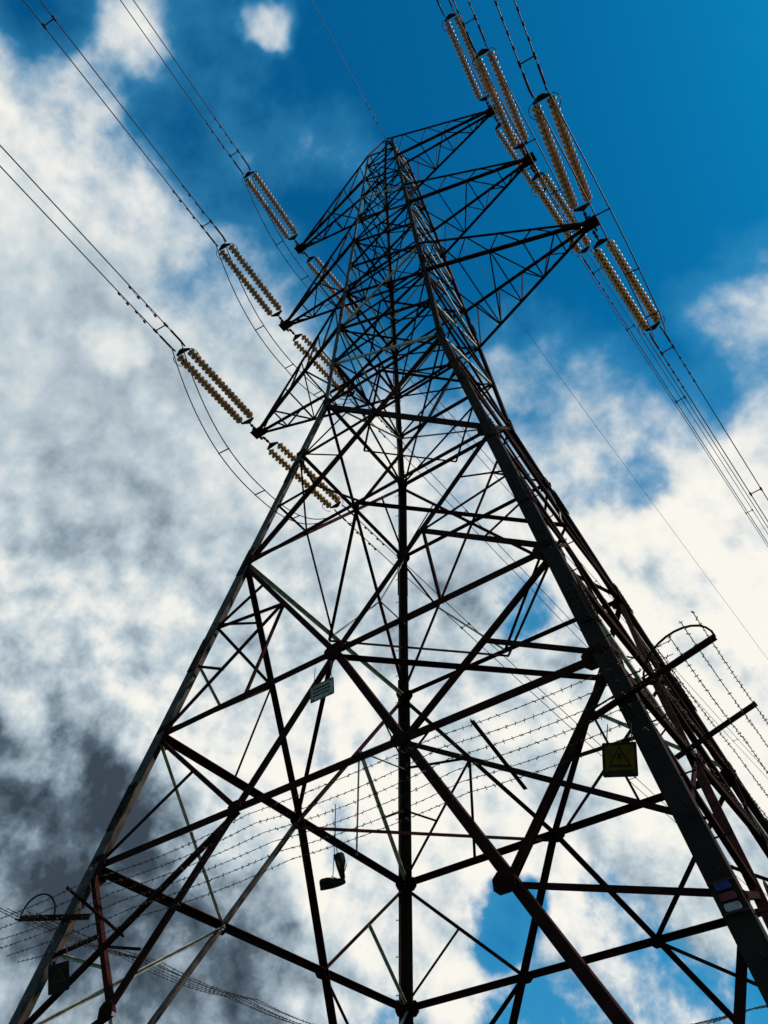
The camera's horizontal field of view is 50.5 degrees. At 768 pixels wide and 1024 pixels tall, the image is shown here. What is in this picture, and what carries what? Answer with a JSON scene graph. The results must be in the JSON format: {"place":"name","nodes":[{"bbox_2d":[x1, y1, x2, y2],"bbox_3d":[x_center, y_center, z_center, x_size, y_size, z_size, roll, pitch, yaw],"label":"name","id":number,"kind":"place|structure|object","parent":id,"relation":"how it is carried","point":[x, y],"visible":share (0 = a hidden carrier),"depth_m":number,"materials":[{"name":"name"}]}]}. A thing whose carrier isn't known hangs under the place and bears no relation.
{"place":"outdoors","nodes":[
{"label":"outdoors","id":0,"kind":"place"},
{"bbox_2d":[0,0,767,1023],"label":"sky","id":1,"kind":"structure","parent":0,"point":[125,533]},
{"label":"ground","id":2,"kind":"structure","parent":0,"visible":0},
{"bbox_2d":[9,105,767,1023],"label":"electricity pylon","id":3,"kind":"object","parent":2,"relation":"on","point":[679,795],"visible":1,"depth_m":16.65,"materials":[{"name":"metal"}]},
{"bbox_2d":[48,945,69,994],"bbox_3d":[-4.652,6.551,11.658,0.300,0.602,0.068,-14,-38,-6],"label":"danger sign","id":4,"kind":"object","parent":3,"relation":"attached to","point":[58,977],"visible":1,"depth_m":11.57,"materials":[{"name":"metal"}]},
{"bbox_2d":[172,342,255,429],"bbox_3d":[-5.941,-4.389,29.178,0.938,0.300,4.653,-23,-44,17],"label":"insulator string","id":5,"kind":"object","parent":3,"relation":"attached to","point":[234,398],"visible":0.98,"depth_m":28.99,"materials":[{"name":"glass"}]},
{"bbox_2d":[0,145,767,896],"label":"power line","id":6,"kind":"object","parent":5,"relation":"attached to","point":[224,441],"visible":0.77,"depth_m":27.16,"materials":[{"name":"metal"}]},
{"bbox_2d":[214,238,283,322],"bbox_3d":[-5.538,-9.662,34.350,0.938,0.300,4.653,-23,-44,17],"label":"insulator string","id":7,"kind":"object","parent":3,"relation":"attached to","point":[257,297],"visible":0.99,"depth_m":34.19,"materials":[{"name":"ceramic"}]},
{"bbox_2d":[23,0,741,804],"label":"power line","id":8,"kind":"object","parent":7,"relation":"attached to","point":[233,266],"visible":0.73,"depth_m":32.20,"materials":[{"name":"metal"}]},
{"bbox_2d":[242,166,298,245],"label":"insulator string","id":9,"kind":"object","parent":3,"relation":"attached to","point":[278,208],"visible":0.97,"depth_m":39.49,"materials":[{"name":"ceramic"}]},
{"bbox_2d":[120,0,767,778],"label":"power line","id":10,"kind":"object","parent":9,"relation":"attached to","point":[320,290],"visible":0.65,"depth_m":37.73,"materials":[{"name":"metal"}]},
{"bbox_2d":[263,436,344,511],"bbox_3d":[-3.182,-1.472,32.192,0.938,0.300,4.653,-31,-56,23],"label":"insulator string","id":11,"kind":"object","parent":3,"relation":"attached to","point":[336,498],"visible":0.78,"depth_m":32.16,"materials":[{"name":"ceramic"}]},
{"bbox_2d":[310,668,333,702],"bbox_3d":[-0.986,2.707,13.041,0.520,0.610,0.068,-30,-43,29],"label":"tower number plate","id":12,"kind":"object","parent":3,"relation":"attached to","point":[322,690],"visible":1,"depth_m":12.93,"materials":[{"name":"white metal"}]},
{"bbox_2d":[289,328,358,400],"bbox_3d":[-2.779,-6.744,37.364,0.938,0.300,4.653,-31,-56,23],"label":"insulator string","id":13,"kind":"object","parent":3,"relation":"attached to","point":[309,343],"visible":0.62,"depth_m":37.12,"materials":[{"name":"ceramic"}]},
{"bbox_2d":[304,252,362,318],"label":"insulator string","id":14,"kind":"object","parent":3,"relation":"attached to","point":[329,277],"visible":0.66,"depth_m":42.42,"materials":[{"name":"ceramic"}]},
{"bbox_2d":[0,610,767,1023],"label":"barbed wire","id":15,"kind":"object","parent":3,"relation":"attached to","point":[212,988],"visible":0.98,"depth_m":10.17,"materials":[{"name":"metal"}]},
{"bbox_2d":[319,804,346,890],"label":"hanging shoes","id":16,"kind":"object","parent":15,"relation":"hanging from","point":[327,883],"visible":1,"depth_m":9.23,"materials":[{"name":"leather"}]},
{"bbox_2d":[602,723,637,777],"bbox_3d":[2.532,2.553,8.747,0.370,0.593,0.068,-11,-37,26],"label":"danger sign","id":17,"kind":"object","parent":15,"relation":"hanging from","point":[619,759],"visible":1,"depth_m":8.67,"materials":[{"name":"yellow metal"}]},
{"bbox_2d":[442,6,489,107],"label":"insulator string","id":18,"kind":"object","parent":3,"relation":"attached to","point":[462,59],"visible":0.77,"depth_m":35.38,"materials":[{"name":"ceramic"}]},
{"bbox_2d":[436,0,767,546],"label":"power line","id":19,"kind":"object","parent":18,"relation":"attached to","point":[594,263],"visible":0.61,"depth_m":42.67,"materials":[{"name":"metal"}]},
{"bbox_2d":[472,41,527,156],"bbox_3d":[4.402,-15.069,30.008,0.938,0.300,4.653,-23,-44,17],"label":"insulator string","id":20,"kind":"object","parent":3,"relation":"attached to","point":[500,112],"visible":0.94,"depth_m":29.88,"materials":[{"name":"ceramic"}]},
{"bbox_2d":[452,0,767,542],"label":"power line","id":21,"kind":"object","parent":20,"relation":"attached to","point":[483,37],"visible":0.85,"depth_m":29.39,"materials":[{"name":"metal"}]},
{"bbox_2d":[494,116,547,199],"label":"insulator string","id":22,"kind":"object","parent":3,"relation":"attached to","point":[498,133],"visible":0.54,"depth_m":38.45,"materials":[{"name":"ceramic"}]},
{"bbox_2d":[312,1,766,657],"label":"earth wire","id":23,"kind":"object","parent":3,"relation":"attached to","point":[516,317],"visible":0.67,"depth_m":50.98,"materials":[{"name":"metal"}]},
{"bbox_2d":[528,83,591,220],"bbox_3d":[5.360,-10.537,24.241,0.938,0.300,4.653,-23,-44,17],"label":"insulator string","id":24,"kind":"object","parent":3,"relation":"attached to","point":[560,172],"visible":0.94,"depth_m":24.02,"materials":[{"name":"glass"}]},
{"bbox_2d":[494,0,767,521],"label":"power line","id":25,"kind":"object","parent":24,"relation":"attached to","point":[544,82],"visible":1,"depth_m":22.54,"materials":[{"name":"metal"}]},
{"bbox_2d":[530,165,593,259],"bbox_3d":[7.161,-12.151,33.021,0.938,0.300,4.653,-31,-56,23],"label":"insulator string","id":26,"kind":"object","parent":3,"relation":"attached to","point":[550,206],"visible":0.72,"depth_m":32.78,"materials":[{"name":"ceramic"}]},
{"bbox_2d":[592,230,664,337],"bbox_3d":[8.119,-7.619,27.254,0.938,0.300,4.653,-31,-56,23],"label":"insulator string","id":27,"kind":"object","parent":3,"relation":"attached to","point":[629,304],"visible":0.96,"depth_m":27.23,"materials":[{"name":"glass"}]},
{"bbox_2d":[706,876,749,916],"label":"circuit colour plates","id":28,"kind":"object","parent":3,"relation":"attached to","point":[721,884],"visible":1,"depth_m":7.00,"materials":[{"name":"multicoloured metal"}]}
]}

